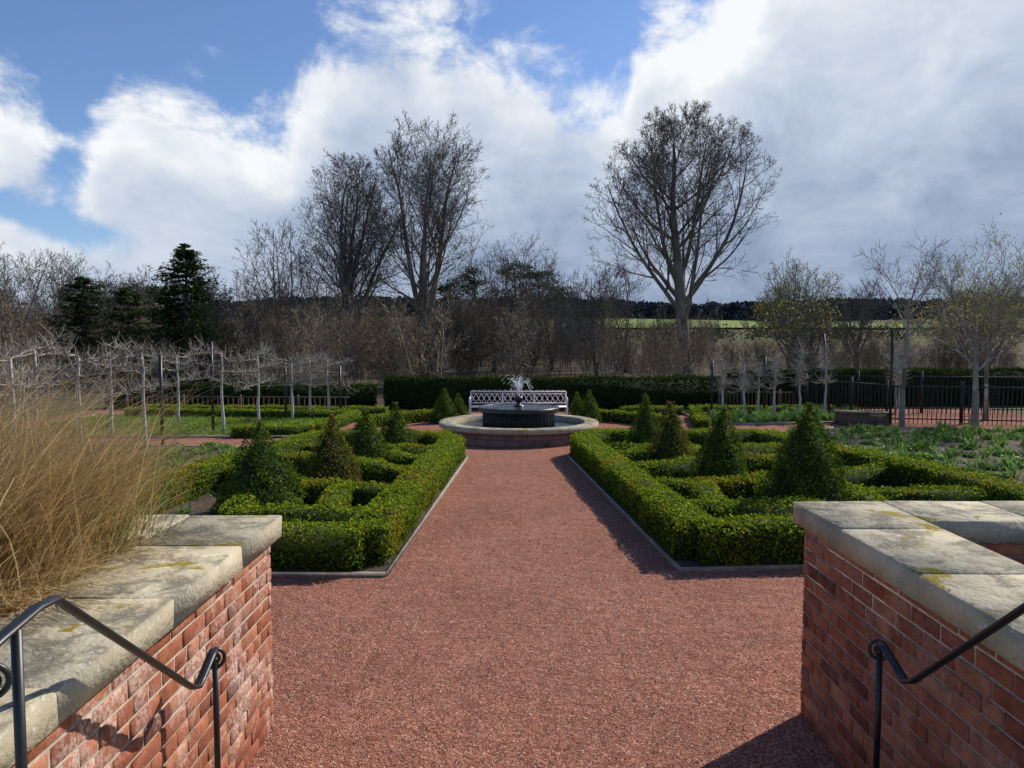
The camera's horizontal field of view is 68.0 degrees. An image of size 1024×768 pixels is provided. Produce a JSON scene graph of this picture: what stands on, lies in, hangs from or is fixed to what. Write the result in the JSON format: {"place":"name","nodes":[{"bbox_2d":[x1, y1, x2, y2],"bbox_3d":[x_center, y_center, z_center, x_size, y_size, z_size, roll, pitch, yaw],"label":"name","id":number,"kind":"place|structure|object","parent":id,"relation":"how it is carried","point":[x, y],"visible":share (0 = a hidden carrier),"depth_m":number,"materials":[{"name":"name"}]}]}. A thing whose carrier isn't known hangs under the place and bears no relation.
{"place":"outdoors","nodes":[
{"label":"outdoors","id":0,"kind":"place"},
{"bbox_2d":[10,413,326,436],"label":"lawn","id":1,"kind":"structure","parent":0,"point":[184,425],"depth_m":19.66,"materials":[{"name":"green plant"}]},
{"bbox_2d":[66,337,157,434],"bbox_3d":[-8.974,0.069,17.120,1.949,2.270,0.838,-2,4,-28],"label":"pleached fruit tree","id":2,"kind":"object","parent":1,"relation":"on","point":[110,371],"visible":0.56,"depth_m":17.02,"materials":[{"name":"grey plant"}]},
{"bbox_2d":[144,334,208,422],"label":"pleached fruit tree","id":3,"kind":"object","parent":1,"relation":"on","point":[177,369],"visible":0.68,"depth_m":19.52,"materials":[{"name":"grey plant"}]},
{"bbox_2d":[180,341,266,433],"bbox_3d":[-6.588,0.082,17.518,0.691,2.194,2.119,3,5,42],"label":"pleached fruit tree","id":4,"kind":"object","parent":1,"relation":"on","point":[222,380],"visible":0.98,"depth_m":17.41,"materials":[{"name":"grey plant"}]},
{"bbox_2d":[232,337,282,423],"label":"pleached fruit tree","id":5,"kind":"object","parent":1,"relation":"on","point":[257,383],"visible":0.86,"depth_m":18.83,"materials":[{"name":"grey plant"}]},
{"bbox_2d":[251,341,331,420],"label":"pleached fruit tree","id":6,"kind":"object","parent":1,"relation":"on","point":[292,390],"visible":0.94,"depth_m":20.34,"materials":[{"name":"grey plant"}]},
{"bbox_2d":[291,349,357,408],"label":"pleached fruit tree","id":7,"kind":"object","parent":1,"relation":"on","point":[327,384],"visible":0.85,"depth_m":21.43,"materials":[{"name":"grey plant"}]},
{"bbox_2d":[0,409,1023,767],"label":"gravel path","id":8,"kind":"structure","parent":0,"point":[774,599],"depth_m":5.47,"materials":[{"name":"red gravel"}]},
{"bbox_2d":[0,362,59,440],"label":"pleached fruit tree","id":9,"kind":"object","parent":8,"relation":"on","point":[23,385],"visible":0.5,"depth_m":9.59,"materials":[{"name":"grey plant"}]},
{"bbox_2d":[10,545,273,767],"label":"brickwork","id":10,"kind":"object","parent":8,"relation":"on","point":[66,745],"visible":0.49,"depth_m":3.24,"materials":[{"name":"brick"}]},
{"bbox_2d":[0,414,292,438],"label":"stone kerb","id":11,"kind":"structure","parent":8,"relation":"on","point":[207,436],"depth_m":17.01,"materials":[{"name":"grey stone"}]},
{"bbox_2d":[28,555,271,767],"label":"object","id":12,"kind":"object","parent":8,"relation":"on","point":[39,756],"visible":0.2,"depth_m":3.08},
{"bbox_2d":[0,515,281,767],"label":"stone coping","id":13,"kind":"object","parent":12,"relation":"on","point":[67,672],"visible":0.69,"depth_m":2.85,"materials":[{"name":"stone"}]},
{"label":"raised bed soil","id":14,"kind":"structure","parent":12,"relation":"in","visible":0},
{"bbox_2d":[0,341,261,639],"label":"ornamental grass","id":15,"kind":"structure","parent":14,"relation":"on","point":[45,500],"depth_m":3.25,"materials":[{"name":"beige plant"}]},
{"bbox_2d":[61,471,245,569],"bbox_3d":[-2.194,0.643,3.675,1.550,0.566,1.055,1,4,22],"label":"green grass clump","id":16,"kind":"object","parent":14,"relation":"on","point":[123,535],"visible":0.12,"depth_m":3.69,"materials":[{"name":"plant"}]},
{"bbox_2d":[74,446,235,481],"bbox_3d":[-7.900,1.429,13.056,6.200,0.040,5.100,0,3,0],"label":"planting bed","id":17,"kind":"object","parent":8,"relation":"on","point":[185,452],"depth_m":14.36,"materials":[{"name":"soil"}]},
{"bbox_2d":[0,325,79,433],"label":"pleached fruit tree","id":18,"kind":"object","parent":17,"relation":"on","point":[21,353],"visible":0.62,"depth_m":10.93,"materials":[{"name":"grey plant"}]},
{"bbox_2d":[0,333,83,443],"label":"pleached fruit tree","id":19,"kind":"object","parent":17,"relation":"on","point":[35,359],"visible":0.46,"depth_m":14.00,"materials":[{"name":"grey plant"}]},
{"bbox_2d":[23,329,145,457],"bbox_3d":[-7.126,0.267,12.658,1.889,2.392,0.698,-1,4,-23],"label":"pleached fruit tree","id":20,"kind":"object","parent":17,"relation":"on","point":[106,357],"visible":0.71,"depth_m":12.63,"materials":[{"name":"grey plant"}]},
{"bbox_2d":[80,330,187,447],"bbox_3d":[-7.317,0.142,14.836,0.834,2.383,2.569,1,4,18],"label":"pleached fruit tree","id":21,"kind":"object","parent":17,"relation":"on","point":[143,369],"visible":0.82,"depth_m":14.92,"materials":[{"name":"grey plant"}]},
{"bbox_2d":[3,357,829,419],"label":"training wires","id":22,"kind":"object","parent":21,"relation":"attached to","point":[273,374],"visible":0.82,"depth_m":16.85,"materials":[{"name":"black metal"}]},
{"bbox_2d":[30,439,246,486],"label":"bulb plants","id":23,"kind":"object","parent":17,"relation":"on","point":[215,446],"visible":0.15,"depth_m":14.24,"materials":[{"name":"green plant"}]},
{"bbox_2d":[125,394,349,408],"bbox_3d":[-8.515,0.579,23.525,7.036,0.495,0.058,0,3,2],"label":"wooden picket fence","id":24,"kind":"object","parent":8,"relation":"on","point":[298,397],"visible":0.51,"depth_m":23.50,"materials":[{"name":"brown wood"}]},
{"bbox_2d":[123,403,389,437],"bbox_3d":[-7.302,0.880,19.896,7.517,0.363,6.011,0,3,0],"label":"box hedge","id":25,"kind":"object","parent":8,"relation":"on","point":[344,416],"visible":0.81,"depth_m":21.06,"materials":[{"name":"green plant"}]},
{"bbox_2d":[282,346,334,410],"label":"pleached fruit tree","id":26,"kind":"object","parent":8,"relation":"on","point":[301,367],"visible":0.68,"depth_m":21.23,"materials":[{"name":"grey plant"}]},
{"bbox_2d":[155,456,465,571],"bbox_3d":[-2.903,1.543,11.069,3.813,0.045,8.090,0,3,3],"label":"planting bed","id":27,"kind":"object","parent":8,"relation":"on","point":[201,502],"visible":0.18,"depth_m":9.58,"materials":[{"name":"soil"}]},
{"bbox_2d":[203,419,308,514],"bbox_3d":[-3.162,1.039,9.499,1.225,1.220,1.238,0,3,0],"label":"topiary cone","id":28,"kind":"object","parent":27,"relation":"on","point":[262,475],"visible":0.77,"depth_m":9.28,"materials":[{"name":"green plant"}]},
{"bbox_2d":[128,428,466,571],"bbox_3d":[-2.919,1.316,11.084,4.185,0.521,8.135,0,3,0],"label":"box hedge parterre","id":29,"kind":"object","parent":27,"relation":"on","point":[328,526],"visible":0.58,"depth_m":9.12,"materials":[{"name":"green plant"}]},
{"bbox_2d":[302,412,362,483],"bbox_3d":[-2.567,0.989,10.681,0.972,1.178,0.954,0,3,0],"label":"topiary cone","id":30,"kind":"object","parent":27,"relation":"on","point":[331,458],"visible":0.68,"depth_m":10.52,"materials":[{"name":"green plant"}]},
{"bbox_2d":[347,409,391,463],"bbox_3d":[-2.418,0.941,12.592,0.954,1.052,0.981,0,3,0],"label":"topiary cone","id":31,"kind":"object","parent":27,"relation":"on","point":[366,443],"visible":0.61,"depth_m":12.42,"materials":[{"name":"green plant"}]},
{"bbox_2d":[378,402,417,446],"bbox_3d":[-2.102,0.856,13.856,0.903,1.072,0.898,-2,4,-29],"label":"topiary cone","id":32,"kind":"object","parent":27,"relation":"on","point":[396,431],"visible":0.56,"depth_m":13.74,"materials":[{"name":"green plant"}]},
{"bbox_2d":[271,455,467,576],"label":"stone kerb","id":33,"kind":"structure","parent":8,"relation":"on","point":[390,567],"depth_m":7.05,"materials":[{"name":"grey stone"}]},
{"bbox_2d":[427,388,458,423],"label":"topiary cone","id":34,"kind":"object","parent":8,"relation":"on","point":[442,409],"visible":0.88,"depth_m":19.92,"materials":[{"name":"green plant"}]},
{"bbox_2d":[353,407,681,428],"bbox_3d":[0.139,0.873,19.795,8.080,0.401,2.638,0,3,0],"label":"box hedge","id":35,"kind":"object","parent":8,"relation":"on","point":[419,416],"visible":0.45,"depth_m":19.98,"materials":[{"name":"green plant"}]},
{"bbox_2d":[469,390,567,414],"bbox_3d":[0.170,0.602,20.170,2.588,0.843,0.652,0,3,0],"label":"garden bench","id":36,"kind":"object","parent":8,"relation":"on","point":[565,406],"visible":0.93,"depth_m":20.42,"materials":[{"name":"paint"}]},
{"bbox_2d":[439,375,598,447],"bbox_3d":[0.150,0.499,17.159,3.600,1.417,3.600,0,3,0],"label":"fountain","id":37,"kind":"object","parent":8,"relation":"on","point":[518,424],"visible":0.99,"depth_m":16.37,"materials":[{"name":"stone"}]},
{"bbox_2d":[578,389,603,422],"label":"topiary cone","id":38,"kind":"object","parent":8,"relation":"on","point":[589,410],"visible":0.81,"depth_m":19.96,"materials":[{"name":"green plant"}]},
{"bbox_2d":[567,453,802,572],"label":"stone kerb","id":39,"kind":"structure","parent":8,"relation":"on","point":[671,561],"depth_m":7.28,"materials":[{"name":"grey stone"}]},
{"bbox_2d":[569,454,903,566],"bbox_3d":[3.735,1.520,11.461,4.974,0.045,8.104,0,3,-5],"label":"planting bed","id":40,"kind":"object","parent":8,"relation":"on","point":[689,563],"visible":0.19,"depth_m":7.50,"materials":[{"name":"soil"}]},
{"bbox_2d":[623,393,661,445],"bbox_3d":[2.478,0.771,14.061,0.864,1.216,0.851,-2,4,-31],"label":"topiary cone","id":41,"kind":"object","parent":40,"relation":"on","point":[645,426],"visible":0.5,"depth_m":13.94,"materials":[{"name":"green plant"}]},
{"bbox_2d":[644,400,692,462],"bbox_3d":[2.662,0.863,12.691,0.919,1.194,0.942,0,3,0],"label":"topiary cone","id":42,"kind":"object","parent":40,"relation":"on","point":[672,441],"visible":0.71,"depth_m":12.52,"materials":[{"name":"green plant"}]},
{"bbox_2d":[687,405,749,479],"bbox_3d":[2.950,0.932,10.878,1.007,1.268,0.982,0,3,0],"label":"topiary cone","id":43,"kind":"object","parent":40,"relation":"on","point":[719,456],"visible":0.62,"depth_m":10.72,"materials":[{"name":"green plant"}]},
{"bbox_2d":[569,426,1023,569],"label":"box hedge parterre","id":44,"kind":"object","parent":40,"relation":"on","point":[674,509],"visible":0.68,"depth_m":9.50,"materials":[{"name":"green plant"}]},
{"bbox_2d":[754,402,849,502],"bbox_3d":[3.638,0.931,9.482,1.231,1.432,1.270,0,3,0],"label":"topiary cone","id":45,"kind":"object","parent":40,"relation":"on","point":[806,462],"visible":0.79,"depth_m":9.26,"materials":[{"name":"green plant"}]},
{"bbox_2d":[718,389,793,405],"bbox_3d":[7.484,0.497,23.321,2.252,0.682,0.063,0,3,8],"label":"fence","id":46,"kind":"object","parent":8,"relation":"on","point":[780,395],"visible":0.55,"depth_m":23.30,"materials":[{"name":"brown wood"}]},
{"bbox_2d":[684,412,830,422],"bbox_3d":[7.750,0.956,21.142,5.500,0.040,3.500,0,3,0],"label":"planting bed","id":47,"kind":"object","parent":8,"relation":"on","point":[765,418],"visible":0.08,"depth_m":20.27,"materials":[{"name":"soil"}]},
{"bbox_2d":[709,351,736,407],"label":"pleached fruit tree","id":48,"kind":"object","parent":47,"relation":"on","point":[723,372],"visible":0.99,"depth_m":21.12,"materials":[{"name":"grey plant"}]},
{"bbox_2d":[620,403,834,428],"bbox_3d":[6.341,0.835,20.668,6.392,0.362,4.077,0,3,0],"label":"box hedge","id":49,"kind":"object","parent":47,"relation":"on","point":[699,417],"visible":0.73,"depth_m":22.12,"materials":[{"name":"green plant"}]},
{"bbox_2d":[729,358,757,417],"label":"pleached fruit tree","id":50,"kind":"object","parent":47,"relation":"on","point":[744,382],"visible":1,"depth_m":20.56,"materials":[{"name":"grey plant"}]},
{"bbox_2d":[747,347,771,411],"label":"pleached fruit tree","id":51,"kind":"object","parent":47,"relation":"on","point":[759,375],"visible":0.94,"depth_m":21.39,"materials":[{"name":"grey plant"}]},
{"bbox_2d":[686,403,860,422],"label":"bulb plants","id":52,"kind":"object","parent":47,"relation":"on","point":[783,415],"visible":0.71,"depth_m":20.61,"materials":[{"name":"green plant"}]},
{"bbox_2d":[761,349,792,414],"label":"pleached fruit tree","id":53,"kind":"object","parent":47,"relation":"on","point":[774,366],"visible":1,"depth_m":20.89,"materials":[{"name":"grey plant"}]},
{"bbox_2d":[788,337,814,414],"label":"pleached fruit tree","id":54,"kind":"object","parent":47,"relation":"on","point":[800,373],"visible":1,"depth_m":20.82,"materials":[{"name":"grey plant"}]},
{"bbox_2d":[813,345,838,413],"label":"pleached fruit tree","id":55,"kind":"object","parent":47,"relation":"on","point":[826,367],"visible":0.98,"depth_m":21.00,"materials":[{"name":"grey plant"}]},
{"bbox_2d":[805,374,885,411],"bbox_3d":[9.394,0.362,21.575,0.072,1.155,3.009,-1,4,-20],"label":"iron railing fence","id":56,"kind":"object","parent":47,"relation":"on","point":[851,382],"visible":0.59,"depth_m":21.36,"materials":[{"name":"black metal"}]},
{"bbox_2d":[832,410,894,425],"bbox_3d":[9.100,0.881,19.685,1.300,0.340,0.700,0,3,0],"label":"wooden planter","id":57,"kind":"object","parent":8,"relation":"on","point":[853,417],"visible":0.96,"depth_m":19.39,"materials":[{"name":"grey wood"}]},
{"bbox_2d":[885,341,916,417],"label":"pleached fruit tree","id":58,"kind":"object","parent":8,"relation":"on","point":[898,371],"visible":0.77,"depth_m":20.90,"materials":[{"name":"grey plant"}]},
{"bbox_2d":[853,229,963,427],"bbox_3d":[9.910,-1.275,19.053,2.529,4.921,2.377,2,4,31],"label":"young birch tree","id":59,"kind":"object","parent":8,"relation":"on","point":[903,384],"visible":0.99,"depth_m":18.82,"materials":[{"name":"grey plant"}]},
{"bbox_2d":[795,370,1023,413],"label":"iron railing fence","id":60,"kind":"object","parent":8,"relation":"on","point":[858,376],"visible":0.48,"depth_m":22.73,"materials":[{"name":"black metal"}]},
{"bbox_2d":[800,529,1023,767],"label":"brickwork","id":61,"kind":"object","parent":8,"relation":"on","point":[1006,745],"visible":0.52,"depth_m":3.40,"materials":[{"name":"brick"}]},
{"bbox_2d":[803,535,1023,767],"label":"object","id":62,"kind":"object","parent":8,"relation":"on","point":[950,669],"visible":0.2,"depth_m":3.36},
{"bbox_2d":[793,501,1023,670],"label":"stone coping","id":63,"kind":"object","parent":62,"relation":"on","point":[934,557],"visible":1,"depth_m":3.48,"materials":[{"name":"stone"}]},
{"bbox_2d":[823,428,1023,484],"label":"planting bed","id":64,"kind":"object","parent":8,"relation":"on","point":[1014,443],"visible":0.12,"depth_m":15.58,"materials":[{"name":"soil"}]},
{"bbox_2d":[785,419,1023,481],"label":"bulb plants","id":65,"kind":"object","parent":64,"relation":"on","point":[941,432],"visible":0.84,"depth_m":15.21,"materials":[{"name":"green plant"}]},
{"bbox_2d":[885,380,1023,425],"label":"iron railing fence","id":66,"kind":"object","parent":8,"relation":"on","point":[962,400],"visible":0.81,"depth_m":19.70,"materials":[{"name":"black metal"}]},
{"bbox_2d":[888,213,1023,426],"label":"young birch tree","id":67,"kind":"object","parent":8,"relation":"on","point":[974,416],"visible":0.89,"depth_m":19.07,"materials":[{"name":"grey plant"}]},
{"bbox_2d":[923,268,1023,419],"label":"young birch tree","id":68,"kind":"object","parent":8,"relation":"on","point":[986,368],"visible":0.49,"depth_m":20.51,"materials":[{"name":"grey plant"}]},
{"bbox_2d":[0,314,1023,423],"bbox_3d":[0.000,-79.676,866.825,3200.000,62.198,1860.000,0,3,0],"label":"ground","id":69,"kind":"structure","parent":0,"point":[380,398],"depth_m":59.41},
{"bbox_2d":[0,242,75,364],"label":"bare tree","id":70,"kind":"object","parent":69,"relation":"on","point":[20,290],"visible":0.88,"depth_m":41.81,"materials":[{"name":"grey plant"}]},
{"bbox_2d":[1,248,102,371],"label":"bare tree","id":71,"kind":"object","parent":69,"relation":"on","point":[66,274],"visible":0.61,"depth_m":48.96,"materials":[{"name":"grey plant"}]},
{"bbox_2d":[33,276,122,373],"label":"spruce tree","id":72,"kind":"object","parent":69,"relation":"on","point":[79,308],"visible":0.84,"depth_m":44.49,"materials":[{"name":"green plant"}]},
{"bbox_2d":[86,287,156,376],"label":"spruce tree","id":73,"kind":"object","parent":69,"relation":"on","point":[124,293],"visible":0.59,"depth_m":44.56,"materials":[{"name":"green plant"}]},
{"bbox_2d":[85,272,163,373],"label":"bare tree","id":74,"kind":"object","parent":69,"relation":"on","point":[119,286],"visible":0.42,"depth_m":46.69,"materials":[{"name":"brown plant"}]},
{"bbox_2d":[112,291,209,381],"bbox_3d":[-18.019,-2.354,39.300,4.921,4.907,4.604,0,3,0],"label":"spruce tree","id":75,"kind":"object","parent":69,"relation":"on","point":[164,312],"visible":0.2,"depth_m":39.06,"materials":[{"name":"green plant"}]},
{"bbox_2d":[111,243,271,383],"bbox_3d":[-16.353,-3.364,37.603,8.424,7.270,7.928,-3,4,-41],"label":"spruce tree","id":76,"kind":"object","parent":69,"relation":"on","point":[189,265],"visible":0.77,"depth_m":37.47,"materials":[{"name":"green plant"}]},
{"bbox_2d":[167,270,250,375],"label":"bare tree","id":77,"kind":"object","parent":69,"relation":"on","point":[218,310],"visible":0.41,"depth_m":41.70,"materials":[{"name":"brown plant"}]},
{"bbox_2d":[105,381,377,408],"bbox_3d":[-8.698,0.350,24.466,8.794,0.921,0.938,0,3,3],"label":"yew hedge","id":78,"kind":"object","parent":69,"relation":"on","point":[365,394],"visible":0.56,"depth_m":24.13,"materials":[{"name":"green plant"}]},
{"bbox_2d":[232,218,328,377],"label":"bare tree","id":79,"kind":"object","parent":69,"relation":"on","point":[273,279],"visible":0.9,"depth_m":43.87,"materials":[{"name":"grey plant"}]},
{"bbox_2d":[290,246,380,372],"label":"bare tree","id":80,"kind":"object","parent":69,"relation":"on","point":[328,303],"visible":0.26,"depth_m":49.53,"materials":[{"name":"brown plant"}]},
{"bbox_2d":[281,147,409,376],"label":"bare tree","id":81,"kind":"object","parent":69,"relation":"on","point":[348,276],"visible":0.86,"depth_m":44.57,"materials":[{"name":"brown plant"}]},
{"bbox_2d":[351,109,496,375],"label":"bare tree","id":82,"kind":"object","parent":69,"relation":"on","point":[447,213],"visible":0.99,"depth_m":44.35,"materials":[{"name":"brown plant"}]},
{"bbox_2d":[449,265,494,325],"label":"scots pine tree","id":83,"kind":"object","parent":69,"relation":"on","point":[471,280],"visible":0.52,"depth_m":127.00,"materials":[{"name":"green plant"}]},
{"bbox_2d":[462,242,526,371],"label":"bare tree","id":84,"kind":"object","parent":69,"relation":"on","point":[493,293],"visible":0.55,"depth_m":52.03,"materials":[{"name":"brown plant"}]},
{"bbox_2d":[0,257,989,355],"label":"distant woodland","id":85,"kind":"object","parent":69,"relation":"on","point":[261,298],"visible":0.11,"depth_m":84.57,"materials":[{"name":"brown plant"}]},
{"bbox_2d":[0,270,1023,390],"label":"woodland undergrowth","id":86,"kind":"object","parent":69,"relation":"on","point":[459,345],"visible":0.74,"depth_m":35.63,"materials":[{"name":"brown plant"}]},
{"bbox_2d":[481,233,561,371],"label":"bare tree","id":87,"kind":"object","parent":69,"relation":"on","point":[521,284],"visible":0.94,"depth_m":49.51,"materials":[{"name":"brown plant"}]},
{"bbox_2d":[525,257,583,369],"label":"bare tree","id":88,"kind":"object","parent":69,"relation":"on","point":[547,307],"visible":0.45,"depth_m":54.79,"materials":[{"name":"brown plant"}]},
{"bbox_2d":[382,373,742,409],"bbox_3d":[1.608,0.247,24.249,11.399,1.156,1.176,0,3,-1],"label":"yew hedge","id":89,"kind":"object","parent":69,"relation":"on","point":[421,392],"visible":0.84,"depth_m":23.84,"materials":[{"name":"green plant"}]},
{"bbox_2d":[553,260,636,375],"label":"bare tree","id":90,"kind":"object","parent":69,"relation":"on","point":[579,308],"visible":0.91,"depth_m":43.16,"materials":[{"name":"brown plant"}]},
{"bbox_2d":[206,295,1023,320],"bbox_3d":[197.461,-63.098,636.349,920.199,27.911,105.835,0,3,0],"label":"distant forest","id":91,"kind":"object","parent":69,"relation":"on","point":[735,311],"visible":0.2,"depth_m":605.18,"materials":[{"name":"green plant"}]},
{"bbox_2d":[582,259,660,372],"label":"bare tree","id":92,"kind":"object","parent":69,"relation":"on","point":[626,307],"visible":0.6,"depth_m":49.81,"materials":[{"name":"brown plant"}]},
{"bbox_2d":[582,99,781,376],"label":"bare tree","id":93,"kind":"object","parent":69,"relation":"on","point":[678,266],"visible":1,"depth_m":43.37,"materials":[{"name":"brown plant"}]},
{"bbox_2d":[755,258,823,366],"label":"bare tree","id":94,"kind":"object","parent":69,"relation":"on","point":[788,280],"visible":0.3,"depth_m":47.96,"materials":[{"name":"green plant"}]},
{"bbox_2d":[753,288,842,369],"bbox_3d":[13.823,-2.228,36.063,3.858,4.841,3.769,-2,4,-31],"label":"bare tree","id":95,"kind":"object","parent":69,"relation":"on","point":[811,329],"visible":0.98,"depth_m":35.73,"materials":[{"name":"brown plant"}]},
{"bbox_2d":[744,246,852,353],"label":"bare tree","id":96,"kind":"object","parent":69,"relation":"on","point":[761,309],"visible":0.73,"depth_m":40.49,"materials":[{"name":"brown plant"}]},
{"bbox_2d":[584,320,1023,341],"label":"field hedgerow","id":97,"kind":"object","parent":69,"relation":"on","point":[758,335],"visible":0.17,"depth_m":144.73,"materials":[{"name":"green plant"}]},
{"bbox_2d":[822,278,895,368],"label":"bare tree","id":98,"kind":"object","parent":69,"relation":"on","point":[867,317],"visible":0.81,"depth_m":43.56,"materials":[{"name":"brown plant"}]},
{"bbox_2d":[725,366,1023,406],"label":"yew hedge","id":99,"kind":"object","parent":69,"relation":"on","point":[935,371],"visible":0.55,"depth_m":25.08,"materials":[{"name":"green plant"}]},
{"bbox_2d":[913,285,992,368],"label":"bare tree","id":100,"kind":"object","parent":69,"relation":"on","point":[962,332],"visible":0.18,"depth_m":45.80,"materials":[{"name":"brown plant"}]},
{"bbox_2d":[921,285,1023,368],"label":"bare tree","id":101,"kind":"object","parent":69,"relation":"on","point":[980,347],"visible":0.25,"depth_m":29.80,"materials":[{"name":"brown plant"}]},
{"bbox_2d":[0,0,1023,314],"label":"sky","id":102,"kind":"structure","parent":0,"point":[132,131],"materials":[{"name":"blue"}]},
{"bbox_2d":[582,318,1022,327],"bbox_3d":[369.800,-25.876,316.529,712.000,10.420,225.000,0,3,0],"label":"field","id":103,"kind":"structure","parent":0,"point":[732,323],"depth_m":250.24,"materials":[{"name":"green plant"}]},
{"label":"stone steps","id":104,"kind":"object","parent":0,"visible":0},
{"bbox_2d":[0,595,225,767],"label":"iron handrail","id":105,"kind":"object","parent":104,"relation":"on","point":[13,632],"visible":1,"depth_m":1.98,"materials":[{"name":"metal"}]},
{"bbox_2d":[867,603,1023,767],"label":"iron handrail","id":106,"kind":"object","parent":104,"relation":"on","point":[881,647],"visible":1,"depth_m":2.93,"materials":[{"name":"black metal"}]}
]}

